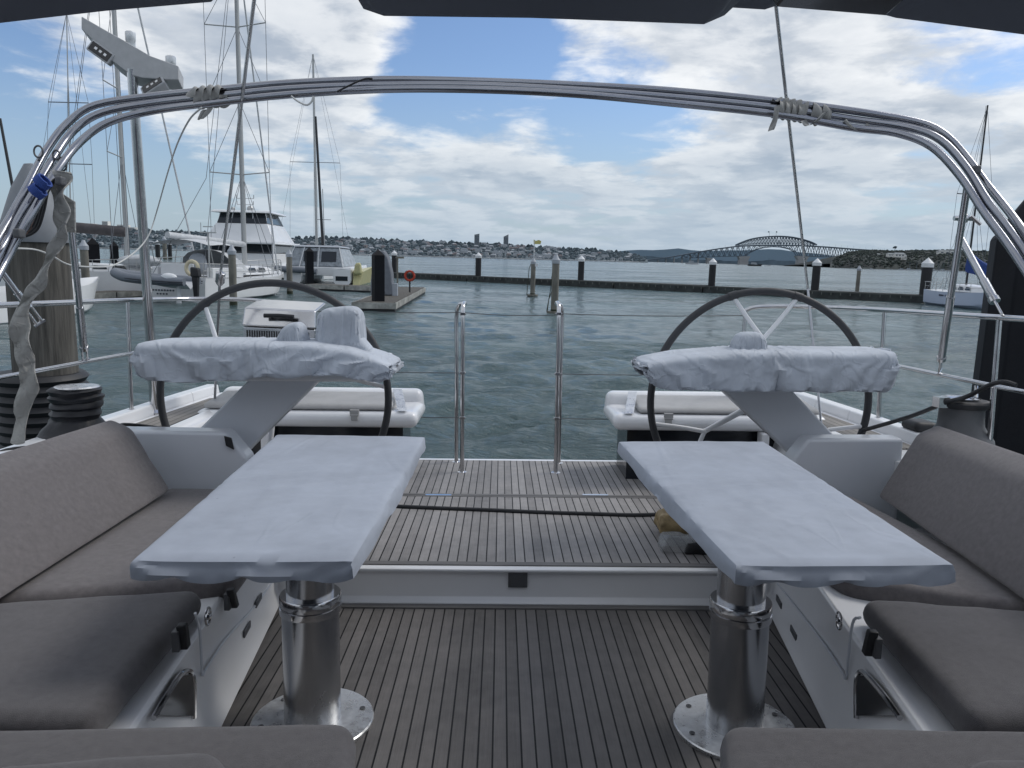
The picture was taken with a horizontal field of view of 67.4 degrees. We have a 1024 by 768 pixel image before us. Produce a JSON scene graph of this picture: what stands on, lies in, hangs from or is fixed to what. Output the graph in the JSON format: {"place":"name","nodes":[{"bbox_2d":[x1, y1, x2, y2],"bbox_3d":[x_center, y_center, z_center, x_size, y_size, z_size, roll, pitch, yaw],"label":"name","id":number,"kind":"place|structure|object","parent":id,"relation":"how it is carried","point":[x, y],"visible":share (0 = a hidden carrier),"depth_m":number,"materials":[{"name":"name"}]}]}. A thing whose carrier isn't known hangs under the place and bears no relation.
{"place":"outdoors","nodes":[
{"label":"outdoors","id":0,"kind":"place"},
{"bbox_2d":[77,247,638,261],"bbox_3d":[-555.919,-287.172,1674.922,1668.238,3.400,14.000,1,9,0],"label":"shore","id":1,"kind":"structure","parent":0,"point":[391,255],"depth_m":1668.08,"materials":[{"name":"grey stone"}]},
{"bbox_2d":[76,232,647,262],"bbox_3d":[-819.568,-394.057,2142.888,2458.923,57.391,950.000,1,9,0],"label":"hill","id":2,"kind":"structure","parent":0,"point":[179,247],"depth_m":1921.83,"materials":[{"name":"green plant"}]},
{"bbox_2d":[69,228,646,261],"bbox_3d":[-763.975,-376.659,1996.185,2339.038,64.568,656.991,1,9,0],"label":"hillside trees","id":3,"kind":"object","parent":2,"relation":"on","point":[387,251],"visible":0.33,"depth_m":2054.71,"materials":[{"name":"green plant"}]},
{"bbox_2d":[0,248,980,459],"bbox_3d":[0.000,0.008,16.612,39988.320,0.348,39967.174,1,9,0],"label":"water","id":4,"kind":"structure","parent":0,"point":[510,371],"depth_m":27.46,"materials":[{"name":"teal liquid"}]},
{"bbox_2d":[0,163,89,448],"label":"timber pile","id":5,"kind":"object","parent":4,"relation":"in","point":[53,339],"visible":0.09,"depth_m":6.42,"materials":[{"name":"brown wood"}]},
{"bbox_2d":[0,118,98,323],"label":"moored sloop","id":6,"kind":"object","parent":4,"relation":"on","point":[88,287],"visible":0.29,"depth_m":30.39,"materials":[{"name":"grey"}]},
{"bbox_2d":[43,15,94,237],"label":"moored sloop","id":7,"kind":"object","parent":4,"relation":"on","point":[68,102],"visible":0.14,"depth_m":53.49,"materials":[{"name":"metal"}]},
{"bbox_2d":[79,240,89,277],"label":"mooring pile","id":8,"kind":"object","parent":4,"relation":"in","point":[84,255],"visible":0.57,"depth_m":40.58,"materials":[{"name":"grey concrete"}]},
{"bbox_2d":[87,238,99,262],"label":"berth pile","id":9,"kind":"object","parent":4,"relation":"in","point":[94,249],"visible":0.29,"depth_m":45.18,"materials":[{"name":"black"}]},
{"bbox_2d":[109,241,118,263],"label":"berth pile","id":10,"kind":"object","parent":4,"relation":"in","point":[115,251],"visible":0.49,"depth_m":99.20,"materials":[{"name":"black"}]},
{"bbox_2d":[94,290,141,298],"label":"dock walkway","id":11,"kind":"structure","parent":4,"relation":"on","point":[112,294],"depth_m":41.60,"materials":[{"name":"grey concrete"}]},
{"bbox_2d":[66,8,193,290],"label":"moored sailboat","id":12,"kind":"object","parent":4,"relation":"on","point":[107,281],"visible":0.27,"depth_m":43.02,"materials":[{"name":"metal"}]},
{"bbox_2d":[155,240,160,258],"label":"berth pile","id":13,"kind":"object","parent":4,"relation":"in","point":[157,250],"visible":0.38,"depth_m":202.47,"materials":[{"name":"black paint"}]},
{"bbox_2d":[162,236,166,258],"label":"berth pile","id":14,"kind":"object","parent":4,"relation":"in","point":[164,246],"visible":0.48,"depth_m":206.06,"materials":[{"name":"grey concrete"}]},
{"bbox_2d":[150,0,282,302],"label":"moored yacht","id":15,"kind":"object","parent":4,"relation":"on","point":[207,262],"visible":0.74,"depth_m":44.18,"materials":[{"name":"metal"}]},
{"bbox_2d":[110,267,202,296],"bbox_3d":[-17.997,-5.208,38.827,4.636,1.491,2.172,2,9,4],"label":"inflatable dinghy","id":16,"kind":"object","parent":15,"relation":"hanging from","point":[171,280],"visible":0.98,"depth_m":38.15,"materials":[{"name":"grey rubber"}]},
{"bbox_2d":[227,245,237,304],"bbox_3d":[-13.816,-4.111,38.092,0.421,5.474,0.421,1,9,0],"label":"mooring pile","id":17,"kind":"object","parent":4,"relation":"in","point":[231,251],"visible":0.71,"depth_m":37.71,"materials":[{"name":"grey concrete"}]},
{"bbox_2d":[200,194,299,278],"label":"motor yacht","id":18,"kind":"object","parent":4,"relation":"on","point":[284,243],"visible":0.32,"depth_m":74.18,"materials":[{"name":"white plastic"}]},
{"bbox_2d":[217,212,282,226],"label":"bridge windows","id":19,"kind":"structure","parent":18,"relation":"in","point":[236,216],"depth_m":74.30,"materials":[{"name":"black glass"}]},
{"bbox_2d":[286,250,292,293],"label":"mooring pile","id":20,"kind":"object","parent":4,"relation":"in","point":[289,255],"visible":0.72,"depth_m":49.45,"materials":[{"name":"grey concrete"}]},
{"bbox_2d":[305,247,313,283],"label":"berth pile","id":21,"kind":"object","parent":4,"relation":"in","point":[309,265],"visible":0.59,"depth_m":63.80,"materials":[{"name":"black wood"}]},
{"bbox_2d":[281,54,350,249],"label":"moored sloop","id":22,"kind":"object","parent":4,"relation":"on","point":[315,191],"visible":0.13,"depth_m":89.03,"materials":[{"name":"metal"}]},
{"bbox_2d":[274,245,371,284],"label":"covered catamaran","id":23,"kind":"object","parent":4,"relation":"on","point":[339,264],"visible":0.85,"depth_m":67.15,"materials":[{"name":"white plastic"}]},
{"bbox_2d":[303,251,336,261],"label":"enclosure windows","id":24,"kind":"structure","parent":23,"relation":"in","point":[326,256],"depth_m":67.19,"materials":[{"name":"grey glass"}]},
{"bbox_2d":[314,116,332,279],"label":"moored sloop","id":25,"kind":"object","parent":4,"relation":"on","point":[320,202],"visible":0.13,"depth_m":81.54,"materials":[{"name":"grey metal"}]},
{"bbox_2d":[305,284,370,292],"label":"dock walkway","id":26,"kind":"structure","parent":4,"relation":"on","point":[344,288],"depth_m":55.57,"materials":[{"name":"grey concrete"}]},
{"bbox_2d":[372,249,384,300],"bbox_3d":[-6.617,-3.957,37.990,0.508,5.367,0.508,-4,11,-28],"label":"berth pile","id":27,"kind":"object","parent":4,"relation":"in","point":[378,275],"visible":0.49,"depth_m":37.57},
{"bbox_2d":[352,287,425,311],"bbox_3d":[-7.000,-5.243,46.501,2.120,0.530,19.459,1,9,-2],"label":"dock finger","id":28,"kind":"object","parent":4,"relation":"on","point":[405,296],"visible":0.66,"depth_m":38.70},
{"bbox_2d":[371,251,397,295],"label":"covered pedestal","id":29,"kind":"object","parent":28,"relation":"on","point":[391,287],"visible":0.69,"depth_m":43.13,"materials":[{"name":"grey fabric"}]},
{"bbox_2d":[404,270,414,291],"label":"life ring","id":30,"kind":"object","parent":28,"relation":"on","point":[409,275],"visible":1,"depth_m":47.76,"materials":[{"name":"red plastic"}]},
{"bbox_2d":[391,251,396,271],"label":"breakwater pile","id":31,"kind":"object","parent":4,"relation":"in","point":[394,260],"visible":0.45,"depth_m":93.34,"materials":[{"name":"black paint"}]},
{"bbox_2d":[0,384,955,767],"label":"sailing yacht","id":32,"kind":"object","parent":4,"relation":"on","point":[500,640],"visible":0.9,"depth_m":3.15,"materials":[{"name":"grey wood"}]},
{"bbox_2d":[36,383,105,439],"bbox_3d":[-2.249,0.167,3.969,0.412,0.320,0.420,1,7,-1],"label":"covered winch","id":33,"kind":"object","parent":32,"relation":"on","point":[75,407],"visible":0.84,"depth_m":3.87,"materials":[{"name":"black"}]},
{"bbox_2d":[0,591,200,730],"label":"seat cushion","id":34,"kind":"object","parent":32,"relation":"on","point":[81,663],"visible":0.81,"depth_m":2.06,"materials":[{"name":"grey fabric"}]},
{"bbox_2d":[0,489,246,603],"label":"seat cushion","id":35,"kind":"object","parent":32,"relation":"on","point":[98,566],"visible":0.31,"depth_m":2.72,"materials":[{"name":"beige fabric"}]},
{"bbox_2d":[0,420,167,597],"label":"backrest cushion","id":36,"kind":"object","parent":35,"relation":"on","point":[63,496],"visible":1,"depth_m":2.99,"materials":[{"name":"beige fabric"}]},
{"bbox_2d":[0,297,261,409],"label":"stern rail","id":37,"kind":"object","parent":32,"relation":"on","point":[129,352],"visible":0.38,"depth_m":4.52,"materials":[{"name":"silver metal"}]},
{"bbox_2d":[2,272,45,327],"bbox_3d":[-2.038,-0.383,3.156,0.035,0.318,0.235,5,10,20],"label":"support strut","id":38,"kind":"object","parent":37,"relation":"attached to","point":[17,294],"visible":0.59,"depth_m":3.16,"materials":[{"name":"metal"}]},
{"bbox_2d":[68,232,89,360],"bbox_3d":[-2.205,-0.424,3.901,0.049,0.708,0.564,-3,10,-26],"label":"support strut","id":39,"kind":"object","parent":37,"relation":"attached to","point":[81,326],"visible":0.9,"depth_m":3.89,"materials":[{"name":"metal"}]},
{"bbox_2d":[242,299,325,337],"bbox_3d":[-1.546,-0.079,5.250,0.485,0.984,0.404,1,7,-1],"label":"boat barbecue","id":40,"kind":"object","parent":37,"relation":"attached to","point":[266,318],"visible":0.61,"depth_m":5.08,"materials":[{"name":"metal"}]},
{"bbox_2d":[363,312,459,312],"bbox_3d":[-1.027,-0.501,5.262,1.403,0.030,0.006,3,9,7],"label":"guard wire","id":41,"kind":"object","parent":37,"relation":"attached to","point":[411,312],"visible":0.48,"depth_m":5.22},
{"bbox_2d":[82,17,182,414],"bbox_3d":[-2.222,-0.934,4.663,0.616,2.337,0.364,2,9,2],"label":"antenna post","id":42,"kind":"object","parent":32,"relation":"on","point":[132,63],"visible":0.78,"depth_m":4.38,"materials":[{"name":"silver metal"}]},
{"bbox_2d":[120,423,164,426],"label":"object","id":43,"kind":"object","parent":32,"relation":"on","point":[134,424],"visible":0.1,"depth_m":4.25,"materials":[{"name":"black fabric"}]},
{"bbox_2d":[0,725,355,767],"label":"seat cushion","id":44,"kind":"object","parent":32,"relation":"on","point":[304,746],"visible":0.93,"depth_m":1.65,"materials":[{"name":"grey fabric"}]},
{"bbox_2d":[4,753,223,767],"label":"bolster cushion","id":45,"kind":"object","parent":44,"relation":"on","point":[196,760],"visible":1,"depth_m":1.32,"materials":[{"name":"grey fabric"}]},
{"bbox_2d":[214,271,224,398],"bbox_3d":[-1.893,-0.255,4.910,0.056,0.938,0.428,-5,11,-33],"label":"stay tensioner","id":46,"kind":"object","parent":32,"relation":"attached to","point":[219,279],"visible":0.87,"depth_m":4.76,"materials":[{"name":"metal"}]},
{"bbox_2d":[220,0,255,271],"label":"backstay","id":47,"kind":"object","parent":46,"relation":"attached to","point":[251,20],"visible":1,"depth_m":3.42,"materials":[{"name":"metal"}]},
{"bbox_2d":[201,353,391,448],"bbox_3d":[-1.228,0.106,4.131,1.134,0.537,0.360,1,7,-1],"label":"helm console","id":48,"kind":"object","parent":32,"relation":"on","point":[253,412],"visible":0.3,"depth_m":4.03,"materials":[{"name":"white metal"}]},
{"bbox_2d":[129,306,403,382],"bbox_3d":[-1.200,-0.211,3.876,1.279,0.372,0.500,1,7,-1],"label":"console cover","id":49,"kind":"object","parent":48,"relation":"on","point":[339,344],"visible":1,"depth_m":3.67,"materials":[{"name":"white fabric"}]},
{"bbox_2d":[156,279,391,442],"bbox_3d":[-1.332,0.075,4.312,1.314,1.314,0.110,1,7,-1],"label":"steering wheel","id":50,"kind":"object","parent":48,"relation":"attached to","point":[204,304],"visible":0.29,"depth_m":4.23,"materials":[{"name":"grey leather"}]},
{"bbox_2d":[197,386,424,454],"bbox_3d":[-1.342,0.316,5.267,1.446,0.573,0.625,1,7,-1],"label":"locker seat","id":51,"kind":"object","parent":32,"relation":"on","point":[351,411],"visible":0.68,"depth_m":5.07,"materials":[{"name":"plastic"}]},
{"bbox_2d":[250,580,373,741],"bbox_3d":[-0.747,0.719,2.822,0.662,0.740,1.626,1,7,-1],"label":"cockpit table","id":52,"kind":"object","parent":32,"relation":"on","point":[314,693],"visible":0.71,"depth_m":2.46,"materials":[{"name":"metal"}]},
{"bbox_2d":[130,435,425,583],"bbox_3d":[-0.742,0.368,2.775,0.705,0.070,1.693,1,7,-1],"label":"table cover","id":53,"kind":"object","parent":52,"relation":"on","point":[282,508],"visible":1,"depth_m":2.33,"materials":[{"name":"white fabric"}]},
{"bbox_2d":[452,301,466,472],"bbox_3d":[-0.355,0.012,5.391,0.086,1.185,0.408,0,10,-11],"label":"gate hoop","id":54,"kind":"object","parent":32,"relation":"on","point":[462,372],"visible":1,"depth_m":5.30,"materials":[{"name":"silver metal"}]},
{"bbox_2d":[465,312,552,315],"bbox_3d":[-0.007,-0.469,5.189,0.649,0.018,0.006,1,9,-2],"label":"guard wire","id":55,"kind":"object","parent":54,"relation":"attached to","point":[511,315],"visible":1,"depth_m":5.19,"materials":[{"name":"grey metal"}]},
{"bbox_2d":[0,76,1023,281],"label":"folding arch","id":56,"kind":"structure","parent":32,"relation":"attached to","point":[979,188],"depth_m":3.31,"materials":[{"name":"silver metal"}]},
{"bbox_2d":[27,173,52,199],"bbox_3d":[-1.821,-0.761,2.964,0.084,0.102,0.064,1,7,-1],"label":"blue lashing","id":57,"kind":"object","parent":56,"relation":"attached to","point":[39,186],"visible":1,"depth_m":2.94,"materials":[{"name":"blue"}]},
{"bbox_2d":[8,170,75,444],"bbox_3d":[-1.979,-0.295,3.181,0.368,1.151,0.112,2,9,2],"label":"fabric sleeve","id":58,"kind":"object","parent":56,"relation":"hanging from","point":[64,221],"visible":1,"depth_m":3.16,"materials":[{"name":"fabric"}]},
{"bbox_2d":[26,145,67,236],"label":"hose loops","id":59,"kind":"object","parent":56,"relation":"hanging from","point":[34,227],"visible":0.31,"depth_m":3.18,"materials":[{"name":"black rubber"}]},
{"bbox_2d":[18,107,201,267],"bbox_3d":[-1.768,-0.916,3.809,0.867,0.677,1.438,1,7,-1],"label":"white line","id":60,"kind":"object","parent":56,"relation":"hanging from","point":[192,115],"visible":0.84,"depth_m":3.95,"materials":[{"name":"grey fabric"}]},
{"bbox_2d":[186,84,229,119],"bbox_3d":[-1.311,-1.212,3.315,0.180,0.165,0.129,1,7,-1],"label":"webbing strap","id":61,"kind":"object","parent":56,"relation":"attached to","point":[201,94],"visible":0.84,"depth_m":3.30,"materials":[{"name":"white fabric"}]},
{"bbox_2d":[337,78,372,91],"bbox_3d":[-0.671,-1.276,3.276,0.152,0.063,0.008,1,7,-1],"label":"lashing cord","id":62,"kind":"object","parent":56,"relation":"attached to","point":[349,85],"visible":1,"depth_m":3.27,"materials":[{"name":"black fabric"}]},
{"bbox_2d":[768,97,808,130],"bbox_3d":[1.197,-1.174,3.353,0.189,0.163,0.129,1,7,-1],"label":"webbing strap","id":63,"kind":"object","parent":56,"relation":"attached to","point":[792,106],"visible":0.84,"depth_m":3.34,"materials":[{"name":"white fabric"}]},
{"bbox_2d":[801,102,831,125],"bbox_3d":[1.322,-1.173,3.355,0.168,0.118,0.129,1,7,-1],"label":"webbing strap","id":64,"kind":"object","parent":56,"relation":"attached to","point":[819,113],"visible":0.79,"depth_m":3.34,"materials":[{"name":"white fabric"}]},
{"bbox_2d":[0,0,1023,33],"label":"hardtop","id":65,"kind":"object","parent":32,"relation":"on","point":[1002,15],"visible":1,"depth_m":1.17,"materials":[{"name":"black plastic"}]},
{"bbox_2d":[396,504,655,516],"bbox_3d":[0.118,0.726,4.375,1.648,0.049,0.057,2,9,3],"label":"deck line","id":66,"kind":"object","parent":32,"relation":"on","point":[527,511],"visible":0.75,"depth_m":4.36,"materials":[{"name":"black fabric"}]},
{"bbox_2d":[551,301,563,473],"bbox_3d":[0.330,0.011,5.407,0.112,1.187,0.361,1,7,-1],"label":"gate hoop","id":67,"kind":"object","parent":32,"relation":"on","point":[558,373],"visible":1,"depth_m":5.30,"materials":[{"name":"silver metal"}]},
{"bbox_2d":[603,390,824,478],"bbox_3d":[1.365,0.347,5.308,1.413,0.573,0.625,1,7,-1],"label":"locker seat","id":68,"kind":"object","parent":32,"relation":"on","point":[625,413],"visible":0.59,"depth_m":5.15,"materials":[{"name":"plastic"}]},
{"bbox_2d":[673,568,794,759],"bbox_3d":[0.839,0.741,2.823,0.651,0.740,1.584,1,7,-1],"label":"pedestal","id":69,"kind":"object","parent":32,"relation":"on","point":[733,697],"visible":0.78,"depth_m":2.46,"materials":[{"name":"metal"}]},
{"bbox_2d":[617,441,955,587],"bbox_3d":[0.844,0.390,2.777,0.693,0.069,1.650,1,7,-1],"label":"table cover","id":70,"kind":"object","parent":69,"relation":"on","point":[749,513],"visible":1,"depth_m":2.35,"materials":[{"name":"white fabric"}]},
{"bbox_2d":[721,391,831,451],"bbox_3d":[1.358,0.126,4.168,1.212,0.514,0.360,1,7,-1],"label":"helm console","id":71,"kind":"object","parent":32,"relation":"on","point":[784,420],"visible":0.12,"depth_m":4.07,"materials":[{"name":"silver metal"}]},
{"bbox_2d":[647,287,872,440],"bbox_3d":[1.401,0.097,4.351,1.279,1.279,0.110,1,7,-1],"label":"steering wheel","id":72,"kind":"object","parent":71,"relation":"attached to","point":[795,296],"visible":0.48,"depth_m":4.28,"materials":[{"name":"grey leather"}]},
{"bbox_2d":[631,332,900,393],"bbox_3d":[1.262,-0.125,3.925,1.268,0.284,0.501,1,7,-1],"label":"console cover","id":73,"kind":"object","parent":71,"relation":"on","point":[748,362],"visible":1,"depth_m":3.71,"materials":[{"name":"white fabric"}]},
{"bbox_2d":[774,6,821,421],"bbox_3d":[1.493,-0.637,3.896,0.194,2.063,2.105,6,10,26],"label":"backstay","id":74,"kind":"object","parent":32,"relation":"attached to","point":[776,10],"visible":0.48,"depth_m":3.85,"materials":[{"name":"metal"}]},
{"bbox_2d":[720,727,1023,767],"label":"seat cushion","id":75,"kind":"object","parent":32,"relation":"on","point":[748,747],"visible":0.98,"depth_m":1.68,"materials":[{"name":"grey fabric"}]},
{"bbox_2d":[970,760,1023,767],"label":"bolster cushion","id":76,"kind":"object","parent":75,"relation":"on","point":[1002,764],"visible":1,"depth_m":1.34,"materials":[{"name":"grey fabric"}]},
{"bbox_2d":[742,304,1023,440],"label":"stern rail","id":77,"kind":"object","parent":32,"relation":"on","point":[998,318],"visible":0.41,"depth_m":3.97,"materials":[{"name":"silver metal"}]},
{"bbox_2d":[562,313,742,315],"bbox_3d":[0.992,-0.476,5.296,1.363,0.020,0.006,0,9,-8],"label":"guard wire","id":78,"kind":"object","parent":77,"relation":"attached to","point":[645,315],"visible":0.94,"depth_m":5.27,"materials":[{"name":"grey metal"}]},
{"bbox_2d":[936,189,968,374],"bbox_3d":[2.144,-0.466,3.743,0.046,0.942,0.766,6,10,27],"label":"support strut","id":79,"kind":"object","parent":77,"relation":"attached to","point":[945,329],"visible":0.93,"depth_m":3.72,"materials":[{"name":"metal"}]},
{"bbox_2d":[953,214,981,225],"bbox_3d":[2.196,-0.795,3.707,0.126,0.064,0.053,1,7,-1],"label":"rail clamp","id":80,"kind":"object","parent":79,"relation":"attached to","point":[972,218],"visible":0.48,"depth_m":3.69,"materials":[{"name":"silver metal"}]},
{"bbox_2d":[962,237,1003,315],"bbox_3d":[2.287,-0.520,3.738,0.048,0.389,0.349,0,9,-11],"label":"support strut","id":81,"kind":"object","parent":79,"relation":"attached to","point":[993,297],"visible":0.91,"depth_m":3.72,"materials":[{"name":"metal"}]},
{"bbox_2d":[901,418,935,432],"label":"deck block","id":82,"kind":"structure","parent":32,"relation":"on","point":[917,425],"depth_m":4.33,"materials":[{"name":"grey metal"}]},
{"bbox_2d":[830,496,1023,610],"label":"seat cushion","id":83,"kind":"object","parent":32,"relation":"on","point":[973,585],"visible":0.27,"depth_m":2.68,"materials":[{"name":"beige fabric"}]},
{"bbox_2d":[863,600,1023,731],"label":"seat cushion","id":84,"kind":"object","parent":32,"relation":"on","point":[963,667],"visible":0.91,"depth_m":2.12,"materials":[{"name":"grey fabric"}]},
{"bbox_2d":[880,426,1023,598],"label":"backrest cushion","id":85,"kind":"object","parent":32,"relation":"on","point":[961,494],"visible":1,"depth_m":3.05,"materials":[{"name":"beige fabric"}]},
{"bbox_2d":[932,394,994,444],"bbox_3d":[2.222,0.226,3.809,0.310,0.340,0.310,1,7,-1],"label":"winch","id":86,"kind":"object","parent":32,"relation":"on","point":[966,417],"visible":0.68,"depth_m":3.71,"materials":[{"name":"grey metal"}]},
{"bbox_2d":[862,380,1017,431],"bbox_3d":[2.096,0.130,3.891,0.097,0.429,0.881,-2,10,-18],"label":"sheet rope","id":87,"kind":"object","parent":86,"relation":"attached to","point":[963,397],"visible":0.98,"depth_m":3.71,"materials":[{"name":"black fabric"}]},
{"bbox_2d":[475,252,481,275],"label":"breakwater pile","id":88,"kind":"object","parent":4,"relation":"in","point":[478,256],"visible":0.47,"depth_m":86.17,"materials":[{"name":"black paint"}]},
{"bbox_2d":[526,240,540,295],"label":"marker","id":89,"kind":"object","parent":4,"relation":"in","point":[533,265],"visible":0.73,"depth_m":55.12,"materials":[{"name":"grey concrete"}]},
{"bbox_2d":[546,254,559,313],"bbox_3d":[2.115,-3.747,38.464,0.793,5.440,0.776,1,9,0],"label":"mooring pile","id":90,"kind":"object","parent":4,"relation":"in","point":[554,291],"visible":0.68,"depth_m":38.13,"materials":[{"name":"grey concrete"}]},
{"bbox_2d":[578,256,584,279],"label":"breakwater pile","id":91,"kind":"object","parent":4,"relation":"in","point":[581,260],"visible":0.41,"depth_m":78.67,"materials":[{"name":"black paint"}]},
{"bbox_2d":[393,272,923,302],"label":"floating breakwater","id":92,"kind":"object","parent":4,"relation":"on","point":[877,296],"visible":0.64,"depth_m":72.67,"materials":[{"name":"concrete"}]},
{"bbox_2d":[708,258,716,285],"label":"breakwater pile","id":93,"kind":"object","parent":4,"relation":"in","point":[712,270],"visible":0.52,"depth_m":70.87,"materials":[{"name":"black paint"}]},
{"bbox_2d":[648,231,868,264],"bbox_3d":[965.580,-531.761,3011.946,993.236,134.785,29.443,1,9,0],"label":"harbour bridge","id":94,"kind":"structure","parent":4,"relation":"on","point":[743,260],"depth_m":3004.26,"materials":[{"name":"grey metal"}]},
{"bbox_2d":[811,258,821,289],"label":"breakwater pile","id":95,"kind":"object","parent":4,"relation":"in","point":[816,269],"visible":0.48,"depth_m":65.66,"materials":[{"name":"black paint"}]},
{"bbox_2d":[855,266,861,291],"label":"mooring pile","id":96,"kind":"object","parent":4,"relation":"in","point":[858,276],"visible":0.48,"depth_m":65.00,"materials":[{"name":"grey concrete"}]},
{"bbox_2d":[785,251,988,270],"bbox_3d":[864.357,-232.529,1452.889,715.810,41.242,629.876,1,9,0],"label":"headland","id":97,"kind":"structure","parent":4,"relation":"on","point":[827,261],"depth_m":1222.84,"materials":[{"name":"green plant"}]},
{"bbox_2d":[832,249,988,269],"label":"headland bush","id":98,"kind":"object","parent":97,"relation":"on","point":[890,261],"visible":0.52,"depth_m":1237.66,"materials":[{"name":"green plant"}]},
{"bbox_2d":[919,257,933,294],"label":"breakwater pile","id":99,"kind":"object","parent":4,"relation":"in","point":[927,265],"visible":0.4,"depth_m":60.84,"materials":[{"name":"black paint"}]},
{"bbox_2d":[923,105,991,309],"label":"moored yacht","id":100,"kind":"object","parent":4,"relation":"on","point":[968,295],"visible":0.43,"depth_m":54.69,"materials":[{"name":"white"}]},
{"bbox_2d":[971,200,1023,454],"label":"black pile","id":101,"kind":"object","parent":4,"relation":"in","point":[1004,276],"visible":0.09,"depth_m":6.83,"materials":[{"name":"black plastic"}]},
{"bbox_2d":[0,0,1023,255],"label":"sky","id":102,"kind":"structure","parent":0,"point":[580,173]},
{"bbox_2d":[654,508,706,554],"bbox_3d":[0.895,0.734,3.904,0.345,0.139,0.400,1,7,-1],"label":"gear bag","id":103,"kind":"object","parent":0,"point":[665,522],"visible":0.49,"depth_m":3.91,"materials":[{"name":"yellow fabric"}]},
{"bbox_2d":[642,256,794,264],"bbox_3d":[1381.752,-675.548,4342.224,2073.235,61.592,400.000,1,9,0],"label":"land","id":104,"kind":"structure","parent":0,"point":[770,262],"depth_m":4143.06,"materials":[{"name":"green plant"}]},
{"bbox_2d":[618,248,832,261],"bbox_3d":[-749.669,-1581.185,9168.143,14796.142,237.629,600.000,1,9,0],"label":"distant hills","id":105,"kind":"structure","parent":0,"point":[770,254],"depth_m":8865.09,"materials":[{"name":"green plant"}]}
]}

